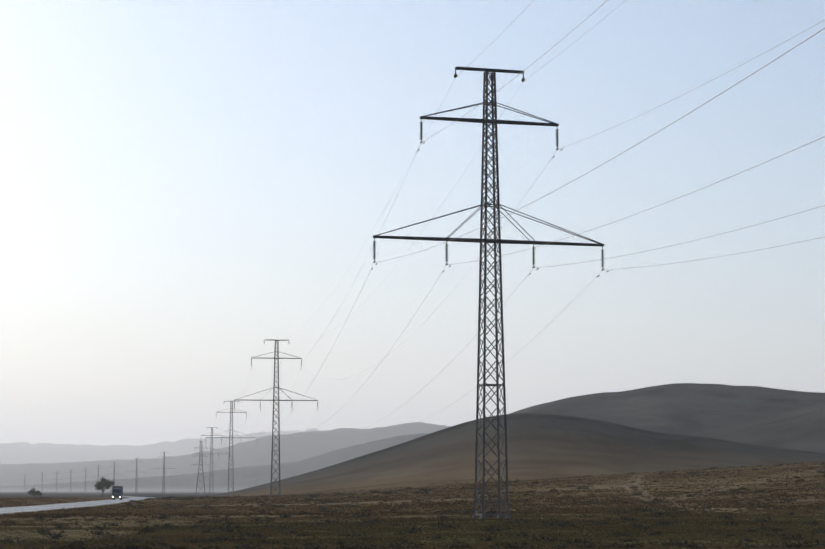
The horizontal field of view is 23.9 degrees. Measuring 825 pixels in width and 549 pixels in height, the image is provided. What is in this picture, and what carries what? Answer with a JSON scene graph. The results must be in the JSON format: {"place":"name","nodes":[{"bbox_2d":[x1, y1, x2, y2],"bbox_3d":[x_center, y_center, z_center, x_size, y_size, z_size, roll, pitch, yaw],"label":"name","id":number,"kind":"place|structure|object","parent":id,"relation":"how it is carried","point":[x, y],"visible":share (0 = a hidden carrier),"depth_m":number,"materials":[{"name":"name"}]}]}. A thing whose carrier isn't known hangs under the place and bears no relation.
{"place":"outdoors","nodes":[
{"label":"outdoors","id":0,"kind":"place"},
{"bbox_2d":[0,496,149,512],"bbox_3d":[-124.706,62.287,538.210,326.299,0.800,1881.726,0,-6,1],"label":"road asphalt","id":1,"kind":"structure","parent":0,"point":[33,508],"depth_m":310.94,"materials":[{"name":"grey asphalt"}]},
{"bbox_2d":[3,497,131,507],"bbox_3d":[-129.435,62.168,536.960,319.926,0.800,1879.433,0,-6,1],"label":"road marking","id":2,"kind":"object","parent":1,"relation":"on","point":[62,503],"visible":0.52,"depth_m":352.80,"materials":[{"name":"white paint"}]},
{"bbox_2d":[110,486,122,499],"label":"truck","id":3,"kind":"object","parent":1,"relation":"on","point":[118,493],"visible":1,"depth_m":513.86,"materials":[{"name":"grey metal"}]},
{"bbox_2d":[0,383,824,548],"bbox_3d":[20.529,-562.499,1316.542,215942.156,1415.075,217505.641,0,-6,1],"label":"hilly terrain","id":4,"kind":"structure","parent":0,"point":[524,455],"depth_m":800.67,"materials":[{"name":"brown soil"}]},
{"bbox_2d":[27,488,42,496],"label":"bush","id":5,"kind":"object","parent":4,"relation":"on","point":[37,492],"visible":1,"depth_m":557.16,"materials":[{"name":"green plant"}]},
{"bbox_2d":[2,496,154,514],"bbox_3d":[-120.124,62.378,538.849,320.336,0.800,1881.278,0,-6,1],"label":"road shoulder","id":6,"kind":"object","parent":4,"relation":"on","point":[67,508],"visible":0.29,"depth_m":243.94},
{"bbox_2d":[94,477,113,495],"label":"roadside tree","id":7,"kind":"object","parent":4,"relation":"on","point":[98,484],"visible":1,"depth_m":637.00,"materials":[{"name":"green plant"}]},
{"bbox_2d":[157,452,174,493],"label":"pylon","id":8,"kind":"object","parent":4,"relation":"on","point":[164,468],"visible":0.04,"depth_m":1395.45,"materials":[{"name":"metal"}]},
{"bbox_2d":[191,447,206,494],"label":"pylon","id":9,"kind":"object","parent":4,"relation":"on","point":[201,473],"visible":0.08,"depth_m":1107.25,"materials":[{"name":"metal"}]},
{"bbox_2d":[193,427,222,494],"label":"pylon","id":10,"kind":"object","parent":4,"relation":"on","point":[210,453],"visible":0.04,"depth_m":863.50,"materials":[{"name":"metal"}]},
{"bbox_2d":[205,401,256,495],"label":"pylon","id":11,"kind":"object","parent":4,"relation":"on","point":[232,408],"visible":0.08,"depth_m":618.48,"materials":[{"name":"metal"}]},
{"bbox_2d":[234,339,317,496],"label":"pylon","id":12,"kind":"object","parent":4,"relation":"on","point":[278,417],"visible":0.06,"depth_m":374.25,"materials":[{"name":"metal"}]},
{"bbox_2d":[0,461,824,548],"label":"grass tufts","id":13,"kind":"object","parent":4,"relation":"on","point":[181,532],"visible":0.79,"depth_m":127.91,"materials":[{"name":"brown plant"}]},
{"bbox_2d":[0,461,824,548],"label":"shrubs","id":14,"kind":"object","parent":4,"relation":"on","point":[245,546],"visible":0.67,"depth_m":98.54,"materials":[{"name":"brown plant"}]},
{"bbox_2d":[372,66,603,519],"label":"pylon","id":15,"kind":"object","parent":4,"relation":"on","point":[493,103],"visible":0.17,"depth_m":129.60,"materials":[{"name":"metal"}]},
{"bbox_2d":[96,0,824,485],"bbox_3d":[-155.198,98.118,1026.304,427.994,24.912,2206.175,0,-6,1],"label":"conductors","id":16,"kind":"object","parent":15,"relation":"hanging from","point":[558,188],"visible":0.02,"depth_m":103.40,"materials":[{"name":"grey metal"}]},
{"bbox_2d":[291,142,608,410],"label":"conductor dampers","id":17,"kind":"object","parent":16,"relation":"attached to","point":[450,265],"depth_m":130.26,"materials":[{"name":"metal"}]},
{"bbox_2d":[0,0,824,548],"label":"sky","id":18,"kind":"structure","parent":0,"point":[185,185],"materials":[{"name":"blue"}]}
]}

